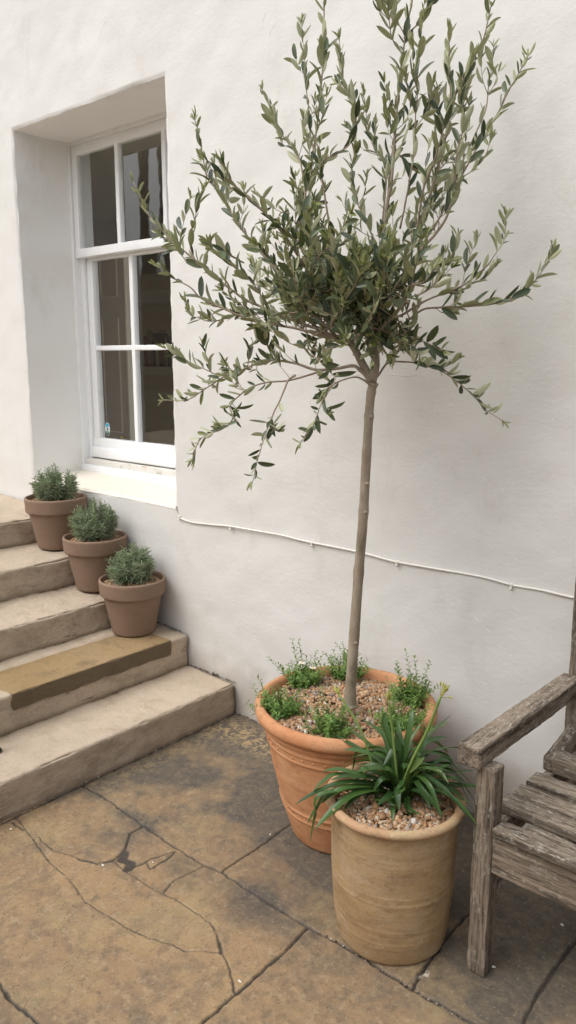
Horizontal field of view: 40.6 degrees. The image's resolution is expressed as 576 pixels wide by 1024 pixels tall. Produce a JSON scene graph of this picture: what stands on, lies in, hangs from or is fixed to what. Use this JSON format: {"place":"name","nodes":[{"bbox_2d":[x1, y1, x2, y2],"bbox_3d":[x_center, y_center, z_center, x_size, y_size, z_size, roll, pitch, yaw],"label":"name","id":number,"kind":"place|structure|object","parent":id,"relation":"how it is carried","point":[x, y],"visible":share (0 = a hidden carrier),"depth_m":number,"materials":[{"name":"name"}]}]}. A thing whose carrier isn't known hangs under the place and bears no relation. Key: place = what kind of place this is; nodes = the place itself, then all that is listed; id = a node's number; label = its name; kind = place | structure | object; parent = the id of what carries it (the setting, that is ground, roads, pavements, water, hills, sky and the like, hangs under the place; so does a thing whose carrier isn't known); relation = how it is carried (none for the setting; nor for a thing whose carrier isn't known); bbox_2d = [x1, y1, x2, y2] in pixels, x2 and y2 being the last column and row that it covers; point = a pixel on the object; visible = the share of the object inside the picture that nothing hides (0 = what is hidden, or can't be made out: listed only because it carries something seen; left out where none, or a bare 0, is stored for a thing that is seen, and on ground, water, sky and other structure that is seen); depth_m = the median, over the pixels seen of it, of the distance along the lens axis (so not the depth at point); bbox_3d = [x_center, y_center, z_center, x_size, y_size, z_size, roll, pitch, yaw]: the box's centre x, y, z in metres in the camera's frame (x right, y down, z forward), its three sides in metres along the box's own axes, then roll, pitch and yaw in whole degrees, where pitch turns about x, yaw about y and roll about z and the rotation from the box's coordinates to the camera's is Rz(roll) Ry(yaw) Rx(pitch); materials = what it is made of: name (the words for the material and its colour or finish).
{"place":"outdoors","nodes":[
{"label":"outdoors","id":0,"kind":"place"},
{"bbox_2d":[0,711,575,1023],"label":"paving","id":1,"kind":"structure","parent":0,"point":[209,907],"depth_m":2.26,"materials":[{"name":"stone"}]},
{"bbox_2d":[0,494,234,821],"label":"stone steps","id":2,"kind":"structure","parent":1,"relation":"on","point":[81,739],"depth_m":3.39,"materials":[{"name":"stone"}]},
{"bbox_2d":[24,492,86,549],"bbox_3d":[-1.208,0.048,4.078,0.314,0.267,0.316,10,15,41],"label":"brown pot","id":3,"kind":"object","parent":2,"relation":"on","point":[50,523],"visible":0.7,"depth_m":3.96,"materials":[{"name":"ceramic"}]},
{"bbox_2d":[33,497,80,500],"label":"gravel","id":4,"kind":"structure","parent":3,"relation":"in","point":[53,500],"depth_m":4.08,"materials":[{"name":"beige gravel"}]},
{"bbox_2d":[28,463,79,500],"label":"lavender plant","id":5,"kind":"object","parent":4,"relation":"on","point":[51,487],"visible":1,"depth_m":4.00,"materials":[{"name":"green plant"}]},
{"bbox_2d":[62,530,126,591],"bbox_3d":[-0.961,0.246,3.904,0.316,0.267,0.314,10,15,41],"label":"brown pot","id":6,"kind":"object","parent":2,"relation":"on","point":[89,564],"visible":0.67,"depth_m":3.79,"materials":[{"name":"ceramic"}]},
{"bbox_2d":[69,534,122,541],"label":"gravel","id":7,"kind":"structure","parent":6,"relation":"in","point":[105,538],"depth_m":3.89,"materials":[{"name":"beige gravel"}]},
{"bbox_2d":[68,495,119,541],"bbox_3d":[-0.963,0.040,3.869,0.250,0.230,0.264,10,15,41],"label":"lavender plant","id":8,"kind":"object","parent":7,"relation":"on","point":[90,524],"visible":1,"depth_m":3.83,"materials":[{"name":"green plant"}]},
{"bbox_2d":[98,571,165,636],"bbox_3d":[-0.744,0.443,3.747,0.315,0.267,0.313,10,15,41],"label":"brown pot","id":9,"kind":"object","parent":2,"relation":"on","point":[132,611],"visible":0.91,"depth_m":3.64,"materials":[{"name":"ceramic"}]},
{"bbox_2d":[103,576,160,585],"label":"gravel","id":10,"kind":"structure","parent":9,"relation":"in","point":[149,581],"depth_m":3.70,"materials":[{"name":"beige gravel"}]},
{"bbox_2d":[104,541,155,585],"bbox_3d":[-0.749,0.244,3.714,0.252,0.215,0.254,-2,11,-10],"label":"lavender plant","id":11,"kind":"object","parent":10,"relation":"on","point":[133,564],"visible":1,"depth_m":3.67,"materials":[{"name":"green plant"}]},
{"bbox_2d":[1,543,473,1019],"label":"grit","id":12,"kind":"object","parent":1,"relation":"on","point":[326,936],"visible":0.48,"depth_m":3.19,"materials":[{"name":"stone"}]},
{"bbox_2d":[0,0,575,835],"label":"house","id":13,"kind":"structure","parent":1,"relation":"on","point":[100,100],"depth_m":3.05,"materials":[{"name":"white paint"}]},
{"bbox_2d":[98,257,134,440],"bbox_3d":[-1.249,-0.741,5.397,0.480,2.070,0.100,10,15,41],"label":"panelled door","id":14,"kind":"structure","parent":13,"relation":"attached to","point":[115,317],"depth_m":5.26,"materials":[{"name":"brown wood"}]},
{"bbox_2d":[98,258,129,439],"bbox_3d":[-1.232,-0.745,5.419,0.475,2.070,0.035,10,15,41],"label":"door leaf","id":15,"kind":"structure","parent":14,"relation":"in","point":[113,307],"depth_m":5.27,"materials":[{"name":"brown wood"}]},
{"bbox_2d":[66,112,175,484],"bbox_3d":[-0.739,-1.083,4.182,1.256,1.870,0.134,10,15,41],"label":"sash window","id":16,"kind":"structure","parent":13,"relation":"in","point":[137,459],"depth_m":4.41,"materials":[{"name":"white paint"}]},
{"bbox_2d":[105,423,109,434],"bbox_3d":[-1.071,-0.493,4.627,0.045,0.075,0.002,10,15,41],"label":"alarm sticker","id":17,"kind":"object","parent":16,"relation":"attached to","point":[107,428],"visible":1,"depth_m":4.63,"materials":[{"name":"white"}]},
{"bbox_2d":[138,290,172,375],"bbox_3d":[-1.089,-1.642,7.186,2.600,0.750,0.280,10,15,41],"label":"wall shelf","id":18,"kind":"object","parent":13,"relation":"attached to","point":[155,298],"depth_m":7.12,"materials":[{"name":"grey"}]},
{"bbox_2d":[144,336,147,365],"bbox_3d":[-1.280,-1.519,7.356,0.044,0.280,0.160,10,15,41],"label":"book","id":19,"kind":"object","parent":18,"relation":"on","point":[145,353],"visible":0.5,"depth_m":7.30,"materials":[{"name":"red paper"}]},
{"bbox_2d":[147,330,164,365],"bbox_3d":[-1.232,-1.535,7.309,0.074,0.330,0.160,10,15,41],"label":"book","id":20,"kind":"object","parent":18,"relation":"on","point":[150,342],"visible":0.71,"depth_m":7.25,"materials":[{"name":"brown paper"}]},
{"bbox_2d":[155,342,158,365],"bbox_3d":[-1.157,-1.468,7.254,0.044,0.220,0.160,10,15,41],"label":"book","id":21,"kind":"object","parent":18,"relation":"on","point":[157,357],"visible":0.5,"depth_m":7.20,"materials":[{"name":"beige paper"}]},
{"bbox_2d":[152,333,167,365],"bbox_3d":[-1.189,-1.513,7.274,0.029,0.300,0.160,10,15,41],"label":"book","id":22,"kind":"object","parent":18,"relation":"on","point":[157,337],"visible":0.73,"depth_m":7.22,"materials":[{"name":"grey paper"}]},
{"bbox_2d":[159,340,164,365],"bbox_3d":[-1.110,-1.470,7.212,0.069,0.240,0.160,10,15,41],"label":"book","id":23,"kind":"object","parent":18,"relation":"on","point":[161,358],"visible":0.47,"depth_m":7.16,"materials":[{"name":"brown paper"}]},
{"bbox_2d":[164,337,167,365],"bbox_3d":[-1.063,-1.472,7.169,0.044,0.260,0.160,10,15,41],"label":"book","id":24,"kind":"object","parent":18,"relation":"on","point":[165,354],"visible":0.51,"depth_m":7.11,"materials":[{"name":"beige paper"}]},
{"bbox_2d":[167,336,170,365],"bbox_3d":[-1.030,-1.471,7.139,0.034,0.270,0.160,10,15,41],"label":"book","id":25,"kind":"object","parent":18,"relation":"on","point":[169,352],"visible":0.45,"depth_m":7.08,"materials":[{"name":"blue paper"}]},
{"bbox_2d":[170,334,172,365],"bbox_3d":[-0.989,-1.474,7.101,0.064,0.290,0.160,10,15,41],"label":"book","id":26,"kind":"object","parent":18,"relation":"on","point":[171,353],"visible":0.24,"depth_m":7.05,"materials":[{"name":"grey paper"}]},
{"bbox_2d":[175,506,573,598],"bbox_3d":[0.264,0.142,2.983,2.122,0.072,0.016,10,15,41],"label":"wall cable","id":27,"kind":"object","parent":13,"relation":"attached to","point":[397,562],"depth_m":2.87,"materials":[{"name":"paint"}]},
{"bbox_2d":[255,665,437,853],"bbox_3d":[0.192,0.862,2.682,0.615,0.471,0.620,10,15,41],"label":"terracotta pot","id":28,"kind":"object","parent":1,"relation":"on","point":[301,761],"visible":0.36,"depth_m":2.49,"materials":[{"name":"orange ceramic"}]},
{"bbox_2d":[248,674,312,719],"bbox_3d":[-0.038,0.639,2.593,0.249,0.127,0.168,10,15,41],"label":"trailing daisy","id":29,"kind":"object","parent":28,"relation":"in","point":[274,707],"visible":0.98,"depth_m":2.58,"materials":[{"name":"green plant"}]},
{"bbox_2d":[266,675,425,738],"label":"gravel","id":30,"kind":"structure","parent":28,"relation":"in","point":[371,696],"depth_m":2.64,"materials":[{"name":"beige gravel"}]},
{"bbox_2d":[267,638,328,690],"bbox_3d":[0.042,0.551,2.829,0.176,0.185,0.210,-7,13,-33],"label":"trailing daisy","id":31,"kind":"object","parent":30,"relation":"on","point":[303,678],"visible":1,"depth_m":2.80,"materials":[{"name":"green plant"}]},
{"bbox_2d":[302,686,359,738],"bbox_3d":[0.140,0.654,2.450,0.172,0.137,0.163,6,13,28],"label":"trailing daisy","id":32,"kind":"object","parent":30,"relation":"on","point":[334,726],"visible":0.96,"depth_m":2.44,"materials":[{"name":"green plant"}]},
{"bbox_2d":[130,0,561,709],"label":"olive tree","id":33,"kind":"object","parent":30,"relation":"on","point":[336,290],"visible":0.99,"depth_m":2.23,"materials":[{"name":"green plant"}]},
{"bbox_2d":[369,682,448,735],"bbox_3d":[0.372,0.631,2.434,0.237,0.182,0.201,10,15,41],"label":"trailing daisy","id":34,"kind":"object","parent":30,"relation":"on","point":[402,721],"visible":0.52,"depth_m":2.44,"materials":[{"name":"green plant"}]},
{"bbox_2d":[386,648,439,708],"bbox_3d":[0.436,0.572,2.685,0.187,0.204,0.168,3,12,17],"label":"trailing daisy","id":35,"kind":"object","parent":30,"relation":"on","point":[408,693],"visible":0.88,"depth_m":2.66,"materials":[{"name":"green plant"}]},
{"bbox_2d":[323,640,372,680],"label":"trailing daisy","id":36,"kind":"object","parent":28,"relation":"in","point":[341,672],"visible":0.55,"depth_m":2.88,"materials":[{"name":"green plant"}]},
{"bbox_2d":[325,761,465,965],"bbox_3d":[0.294,0.984,2.194,0.389,0.421,0.386,10,15,41],"label":"buff clay pot","id":37,"kind":"object","parent":1,"relation":"on","point":[392,891],"visible":0.77,"depth_m":2.05,"materials":[{"name":"ceramic"}]},
{"bbox_2d":[296,681,477,841],"bbox_3d":[0.314,0.637,2.191,0.536,0.506,0.414,3,11,12],"label":"agapanthus plant","id":38,"kind":"object","parent":37,"relation":"in","point":[400,774],"visible":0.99,"depth_m":2.13,"materials":[{"name":"green plant"}]},
{"bbox_2d":[337,776,453,830],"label":"gravel","id":39,"kind":"structure","parent":37,"relation":"in","point":[369,812],"depth_m":2.10,"materials":[{"name":"beige gravel"}]},
{"bbox_2d":[458,581,575,976],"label":"garden bench","id":40,"kind":"object","parent":1,"relation":"on","point":[507,846],"visible":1,"depth_m":2.02,"materials":[{"name":"brown wood"}]}
]}

